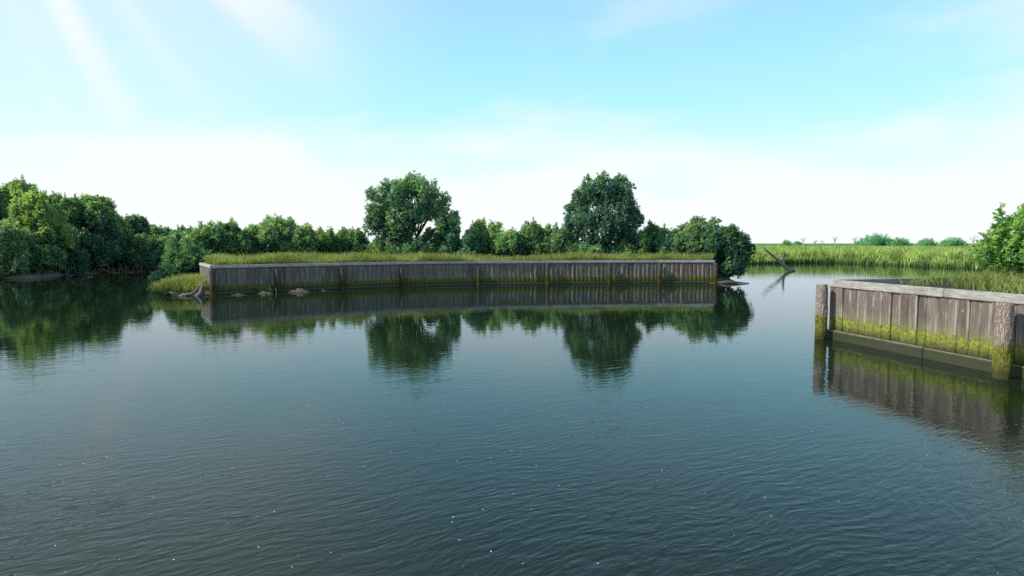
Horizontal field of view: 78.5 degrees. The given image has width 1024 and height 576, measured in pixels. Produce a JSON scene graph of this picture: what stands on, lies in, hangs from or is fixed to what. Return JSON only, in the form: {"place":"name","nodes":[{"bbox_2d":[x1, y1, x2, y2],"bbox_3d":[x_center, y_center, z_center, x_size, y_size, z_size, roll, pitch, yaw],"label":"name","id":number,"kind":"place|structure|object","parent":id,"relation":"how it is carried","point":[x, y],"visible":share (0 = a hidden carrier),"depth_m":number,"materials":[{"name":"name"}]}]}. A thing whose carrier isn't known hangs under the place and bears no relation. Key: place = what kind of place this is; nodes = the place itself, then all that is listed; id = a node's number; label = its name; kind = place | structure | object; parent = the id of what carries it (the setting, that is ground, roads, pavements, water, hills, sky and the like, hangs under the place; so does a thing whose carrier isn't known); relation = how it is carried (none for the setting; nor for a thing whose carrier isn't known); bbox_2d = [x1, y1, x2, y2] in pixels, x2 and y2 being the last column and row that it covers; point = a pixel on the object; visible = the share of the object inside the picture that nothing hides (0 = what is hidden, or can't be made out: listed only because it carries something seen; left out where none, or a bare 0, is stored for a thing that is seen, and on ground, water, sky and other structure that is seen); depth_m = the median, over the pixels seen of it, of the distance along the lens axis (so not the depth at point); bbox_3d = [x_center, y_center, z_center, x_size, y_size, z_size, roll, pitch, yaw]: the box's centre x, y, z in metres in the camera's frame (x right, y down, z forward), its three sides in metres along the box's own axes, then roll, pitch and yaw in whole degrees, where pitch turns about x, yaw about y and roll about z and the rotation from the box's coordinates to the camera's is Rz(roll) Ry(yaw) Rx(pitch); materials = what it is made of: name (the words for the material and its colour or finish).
{"place":"outdoors","nodes":[
{"label":"outdoors","id":0,"kind":"place"},
{"bbox_2d":[2,264,161,278],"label":"shore ground","id":1,"kind":"structure","parent":0,"point":[48,274],"depth_m":47.81,"materials":[{"name":"soil"}]},
{"bbox_2d":[0,174,41,222],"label":"tree","id":2,"kind":"object","parent":1,"relation":"on","point":[5,190],"visible":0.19,"depth_m":49.18,"materials":[{"name":"green plant"}]},
{"bbox_2d":[0,219,46,278],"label":"bush","id":3,"kind":"object","parent":1,"relation":"on","point":[19,248],"visible":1,"depth_m":44.12,"materials":[{"name":"green plant"}]},
{"bbox_2d":[2,188,76,271],"bbox_3d":[-35.886,-4.263,47.041,4.995,6.450,3.868,0,4,0],"label":"tree","id":4,"kind":"object","parent":1,"relation":"on","point":[31,210],"visible":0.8,"depth_m":46.19,"materials":[{"name":"green plant"}]},
{"bbox_2d":[28,223,66,273],"bbox_3d":[-34.964,-2.813,46.480,3.318,4.022,2.908,3,5,37],"label":"bush","id":5,"kind":"object","parent":1,"relation":"on","point":[54,246],"visible":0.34,"depth_m":46.19,"materials":[{"name":"green plant"}]},
{"bbox_2d":[59,265,73,275],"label":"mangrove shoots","id":6,"kind":"object","parent":1,"relation":"on","point":[67,273],"visible":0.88,"depth_m":48.62,"materials":[{"name":"green plant"}]},
{"bbox_2d":[45,191,93,260],"bbox_3d":[-36.782,-4.648,51.510,5.235,6.544,3.897,0,4,0],"label":"tree","id":7,"kind":"object","parent":1,"relation":"on","point":[70,206],"visible":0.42,"depth_m":50.62,"materials":[{"name":"green plant"}]},
{"bbox_2d":[51,226,91,274],"bbox_3d":[-35.407,-2.955,49.518,4.133,4.059,3.758,0,4,0],"label":"bush","id":8,"kind":"object","parent":1,"relation":"on","point":[80,261],"visible":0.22,"depth_m":49.65,"materials":[{"name":"green plant"}]},
{"bbox_2d":[78,193,117,212],"bbox_3d":[-36.273,-4.960,54.908,4.870,6.712,3.852,0,4,0],"label":"tree","id":9,"kind":"object","parent":1,"relation":"on","point":[107,201],"visible":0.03,"depth_m":54.80,"materials":[{"name":"green plant"}]},
{"bbox_2d":[75,196,122,270],"bbox_3d":[-34.936,-4.547,52.323,4.286,6.215,3.861,-1,4,-15],"label":"tree","id":10,"kind":"object","parent":1,"relation":"on","point":[98,216],"visible":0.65,"depth_m":51.59,"materials":[{"name":"green plant"}]},
{"bbox_2d":[85,229,129,272],"bbox_3d":[-34.517,-3.104,52.612,3.873,3.681,3.793,0,4,0],"label":"bush","id":11,"kind":"object","parent":1,"relation":"on","point":[118,250],"visible":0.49,"depth_m":52.27,"materials":[{"name":"green plant"}]},
{"bbox_2d":[105,263,120,272],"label":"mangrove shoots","id":12,"kind":"object","parent":1,"relation":"on","point":[112,270],"visible":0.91,"depth_m":53.20,"materials":[{"name":"green plant"}]},
{"bbox_2d":[108,209,134,266],"bbox_3d":[-35.097,-4.389,55.276,4.174,5.499,3.494,0,4,0],"label":"tree","id":13,"kind":"object","parent":1,"relation":"on","point":[123,223],"visible":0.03,"depth_m":54.81,"materials":[{"name":"green plant"}]},
{"bbox_2d":[118,264,131,271],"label":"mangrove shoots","id":14,"kind":"object","parent":1,"relation":"on","point":[125,268],"visible":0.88,"depth_m":54.10,"materials":[{"name":"green plant"}]},
{"bbox_2d":[120,213,151,262],"bbox_3d":[-34.714,-4.339,57.328,3.628,5.095,3.191,0,4,0],"label":"tree","id":15,"kind":"object","parent":1,"relation":"on","point":[140,224],"visible":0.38,"depth_m":56.92,"materials":[{"name":"green plant"}]},
{"bbox_2d":[132,267,146,271],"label":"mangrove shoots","id":16,"kind":"object","parent":1,"relation":"on","point":[138,270],"visible":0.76,"depth_m":54.61,"materials":[{"name":"green plant"}]},
{"bbox_2d":[121,228,158,271],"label":"bush","id":17,"kind":"object","parent":1,"relation":"on","point":[142,252],"visible":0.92,"depth_m":54.52,"materials":[{"name":"green plant"}]},
{"bbox_2d":[147,224,168,243],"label":"tree","id":18,"kind":"object","parent":1,"relation":"on","point":[154,229],"visible":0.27,"depth_m":60.40,"materials":[{"name":"green plant"}]},
{"bbox_2d":[154,234,171,263],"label":"bush","id":19,"kind":"object","parent":1,"relation":"on","point":[160,241],"visible":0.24,"depth_m":55.82,"materials":[{"name":"green plant"}]},
{"bbox_2d":[161,224,193,235],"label":"tree","id":20,"kind":"object","parent":1,"relation":"on","point":[169,230],"visible":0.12,"depth_m":66.03,"materials":[{"name":"green plant"}]},
{"bbox_2d":[155,274,209,295],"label":"bank ground","id":21,"kind":"structure","parent":0,"point":[207,293],"depth_m":30.73,"materials":[{"name":"brown soil"}]},
{"bbox_2d":[145,272,208,292],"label":"grass","id":22,"kind":"structure","parent":21,"relation":"on","point":[183,283],"depth_m":30.60,"materials":[{"name":"green plant"}]},
{"bbox_2d":[179,282,204,295],"bbox_3d":[-15.328,0.076,30.024,1.172,0.718,0.727,0,4,0],"label":"driftwood stump","id":23,"kind":"object","parent":21,"relation":"on","point":[199,290],"visible":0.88,"depth_m":29.92,"materials":[{"name":"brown wood"}]},
{"bbox_2d":[0,263,1023,575],"bbox_3d":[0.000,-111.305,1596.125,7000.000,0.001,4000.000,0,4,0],"label":"water","id":24,"kind":"structure","parent":0,"point":[754,427],"depth_m":8.13,"materials":[{"name":"blue liquid"}]},
{"bbox_2d":[254,291,273,293],"bbox_3d":[-12.294,0.288,31.037,1.433,0.250,0.606,0,4,0],"label":"mud mound","id":25,"kind":"object","parent":24,"relation":"on","point":[263,292],"visible":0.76,"depth_m":30.98,"materials":[{"name":"brown soil"}]},
{"bbox_2d":[254,285,276,292],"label":"weed tuft","id":26,"kind":"object","parent":24,"relation":"on","point":[266,289],"visible":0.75,"depth_m":31.50,"materials":[{"name":"green plant"}]},
{"bbox_2d":[288,288,308,292],"bbox_3d":[-10.920,0.174,32.037,1.486,0.335,0.655,0,4,0],"label":"mud mound","id":27,"kind":"object","parent":24,"relation":"on","point":[299,290],"visible":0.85,"depth_m":31.92,"materials":[{"name":"brown soil"}]},
{"bbox_2d":[421,244,1010,268],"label":"reeds","id":28,"kind":"object","parent":24,"relation":"on","point":[936,256],"visible":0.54,"depth_m":77.00,"materials":[{"name":"green plant"}]},
{"bbox_2d":[719,281,748,283],"bbox_3d":[13.823,-0.367,38.901,1.862,0.204,0.209,0,4,-2],"label":"log","id":29,"kind":"object","parent":24,"relation":"on","point":[729,282],"visible":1,"depth_m":38.87,"materials":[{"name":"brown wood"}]},
{"bbox_2d":[763,247,794,270],"bbox_3d":[24.093,-2.492,56.480,3.080,2.479,0.427,0,4,0],"label":"dead snag","id":30,"kind":"object","parent":24,"relation":"in","point":[786,267],"visible":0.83,"depth_m":56.40,"materials":[{"name":"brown wood"}]},
{"bbox_2d":[814,277,1023,379],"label":"seawall","id":31,"kind":"object","parent":24,"relation":"on","point":[981,330],"visible":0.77,"depth_m":13.62,"materials":[{"name":"grey wood"}]},
{"bbox_2d":[0,0,1023,242],"label":"sky","id":32,"kind":"structure","parent":0,"point":[777,121],"materials":[{"name":"blue"}]},
{"bbox_2d":[431,243,991,268],"bbox_3d":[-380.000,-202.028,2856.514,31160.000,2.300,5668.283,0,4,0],"label":"marsh","id":33,"kind":"structure","parent":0,"point":[811,244],"depth_m":269.90,"materials":[{"name":"green plant"}]},
{"bbox_2d":[780,239,792,244],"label":"marsh shrub","id":34,"kind":"object","parent":33,"relation":"on","point":[786,242],"visible":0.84,"depth_m":169.06,"materials":[{"name":"green plant"}]},
{"bbox_2d":[852,233,893,245],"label":"marsh shrub","id":35,"kind":"object","parent":33,"relation":"on","point":[879,240],"visible":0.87,"depth_m":147.76,"materials":[{"name":"green plant"}]},
{"bbox_2d":[884,237,914,245],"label":"marsh shrub","id":36,"kind":"object","parent":33,"relation":"on","point":[897,241],"visible":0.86,"depth_m":145.48,"materials":[{"name":"green plant"}]},
{"bbox_2d":[915,238,938,245],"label":"marsh shrub","id":37,"kind":"object","parent":33,"relation":"on","point":[925,242],"visible":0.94,"depth_m":148.79,"materials":[{"name":"green plant"}]},
{"bbox_2d":[937,237,969,245],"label":"marsh shrub","id":38,"kind":"object","parent":33,"relation":"on","point":[955,241],"visible":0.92,"depth_m":143.51,"materials":[{"name":"green plant"}]},
{"bbox_2d":[717,273,733,283],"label":"spit ground","id":39,"kind":"structure","parent":0,"point":[721,278],"depth_m":40.32,"materials":[{"name":"brown soil"}]},
{"bbox_2d":[703,218,756,278],"bbox_3d":[14.316,-2.620,40.985,3.312,3.986,3.457,0,4,0],"label":"bush","id":40,"kind":"object","parent":39,"relation":"on","point":[730,247],"visible":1,"depth_m":40.41,"materials":[{"name":"green plant"}]},
{"bbox_2d":[899,269,1023,293],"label":"plot ground","id":41,"kind":"structure","parent":0,"point":[937,285],"depth_m":15.78,"materials":[{"name":"green plant"}]},
{"bbox_2d":[961,202,1023,278],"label":"bush","id":42,"kind":"object","parent":41,"relation":"on","point":[1004,240],"visible":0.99,"depth_m":17.30,"materials":[{"name":"green plant"}]},
{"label":"island ground","id":43,"kind":"structure","parent":0,"visible":0},
{"bbox_2d":[161,227,194,257],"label":"bush","id":44,"kind":"object","parent":43,"relation":"on","point":[174,242],"visible":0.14,"depth_m":41.22,"materials":[{"name":"green plant"}]},
{"bbox_2d":[147,241,213,282],"bbox_3d":[-19.166,-1.206,36.717,3.868,3.087,3.669,0,4,0],"label":"bush","id":45,"kind":"object","parent":43,"relation":"on","point":[184,261],"visible":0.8,"depth_m":35.78,"materials":[{"name":"green plant"}]},
{"bbox_2d":[179,219,238,255],"bbox_3d":[-19.844,-2.599,41.144,3.642,3.827,3.385,0,4,0],"label":"bush","id":46,"kind":"object","parent":43,"relation":"on","point":[216,238],"visible":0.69,"depth_m":40.61,"materials":[{"name":"green plant"}]},
{"bbox_2d":[215,217,254,255],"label":"bush","id":47,"kind":"object","parent":43,"relation":"on","point":[241,239],"visible":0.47,"depth_m":42.17,"materials":[{"name":"green plant"}]},
{"bbox_2d":[236,219,281,256],"bbox_3d":[-17.595,-3.142,43.426,3.381,3.341,3.085,0,4,0],"label":"bush","id":48,"kind":"object","parent":43,"relation":"on","point":[265,233],"visible":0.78,"depth_m":43.02,"materials":[{"name":"green plant"}]},
{"bbox_2d":[263,213,298,253],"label":"bush","id":49,"kind":"object","parent":43,"relation":"on","point":[279,222],"visible":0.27,"depth_m":44.22,"materials":[{"name":"green plant"}]},
{"bbox_2d":[277,222,321,253],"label":"bush","id":50,"kind":"object","parent":43,"relation":"on","point":[301,239],"visible":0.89,"depth_m":43.69,"materials":[{"name":"green plant"}]},
{"bbox_2d":[312,226,346,254],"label":"bush","id":51,"kind":"object","parent":43,"relation":"on","point":[328,238],"visible":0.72,"depth_m":45.14,"materials":[{"name":"green plant"}]},
{"bbox_2d":[333,226,371,253],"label":"bush","id":52,"kind":"object","parent":43,"relation":"on","point":[356,240],"visible":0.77,"depth_m":45.62,"materials":[{"name":"green plant"}]},
{"bbox_2d":[365,240,401,255],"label":"bush","id":53,"kind":"object","parent":43,"relation":"on","point":[390,247],"visible":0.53,"depth_m":44.65,"materials":[{"name":"green plant"}]},
{"bbox_2d":[361,170,461,251],"bbox_3d":[-7.277,-5.244,45.773,7.398,6.650,4.461,0,4,0],"label":"tree","id":54,"kind":"object","parent":43,"relation":"on","point":[424,208],"visible":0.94,"depth_m":44.91,"materials":[{"name":"green plant"}]},
{"bbox_2d":[396,242,433,254],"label":"bush","id":55,"kind":"object","parent":43,"relation":"on","point":[406,248],"visible":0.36,"depth_m":44.55,"materials":[{"name":"green plant"}]},
{"bbox_2d":[436,227,479,255],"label":"bush","id":56,"kind":"object","parent":43,"relation":"on","point":[465,243],"visible":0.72,"depth_m":44.61,"materials":[{"name":"green plant"}]},
{"bbox_2d":[199,260,717,295],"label":"seawall","id":57,"kind":"object","parent":43,"relation":"on","point":[232,279],"visible":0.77,"depth_m":36.80,"materials":[{"name":"grey wood"}]},
{"bbox_2d":[202,248,714,264],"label":"grass","id":58,"kind":"structure","parent":43,"relation":"on","point":[292,257],"depth_m":37.69,"materials":[{"name":"green plant"}]},
{"bbox_2d":[463,217,504,255],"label":"bush","id":59,"kind":"object","parent":43,"relation":"on","point":[482,232],"visible":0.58,"depth_m":46.12,"materials":[{"name":"green plant"}]},
{"bbox_2d":[488,227,529,256],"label":"bush","id":60,"kind":"object","parent":43,"relation":"on","point":[507,243],"visible":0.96,"depth_m":45.19,"materials":[{"name":"green plant"}]},
{"bbox_2d":[518,217,552,255],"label":"bush","id":61,"kind":"object","parent":43,"relation":"on","point":[534,234],"visible":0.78,"depth_m":45.91,"materials":[{"name":"green plant"}]},
{"bbox_2d":[545,222,580,254],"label":"bush","id":62,"kind":"object","parent":43,"relation":"on","point":[559,239],"visible":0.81,"depth_m":44.77,"materials":[{"name":"green plant"}]},
{"bbox_2d":[573,241,631,255],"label":"bush","id":63,"kind":"object","parent":43,"relation":"on","point":[595,248],"visible":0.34,"depth_m":43.89,"materials":[{"name":"green plant"}]},
{"bbox_2d":[561,170,645,253],"bbox_3d":[6.627,-5.217,45.559,6.111,6.618,5.086,0,4,0],"label":"tree","id":64,"kind":"object","parent":43,"relation":"on","point":[601,195],"visible":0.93,"depth_m":44.56,"materials":[{"name":"green plant"}]},
{"bbox_2d":[613,231,649,254],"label":"bush","id":65,"kind":"object","parent":43,"relation":"on","point":[642,246],"visible":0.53,"depth_m":44.39,"materials":[{"name":"green plant"}]},
{"bbox_2d":[636,219,666,253],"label":"bush","id":66,"kind":"object","parent":43,"relation":"on","point":[652,230],"visible":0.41,"depth_m":46.06,"materials":[{"name":"green plant"}]},
{"bbox_2d":[653,227,684,254],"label":"bush","id":67,"kind":"object","parent":43,"relation":"on","point":[666,242],"visible":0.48,"depth_m":44.60,"materials":[{"name":"green plant"}]},
{"bbox_2d":[672,215,720,254],"bbox_3d":[13.545,-3.337,43.731,4.702,3.512,4.140,0,4,0],"label":"bush","id":68,"kind":"object","parent":43,"relation":"on","point":[690,236],"visible":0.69,"depth_m":43.06,"materials":[{"name":"green plant"}]}
]}

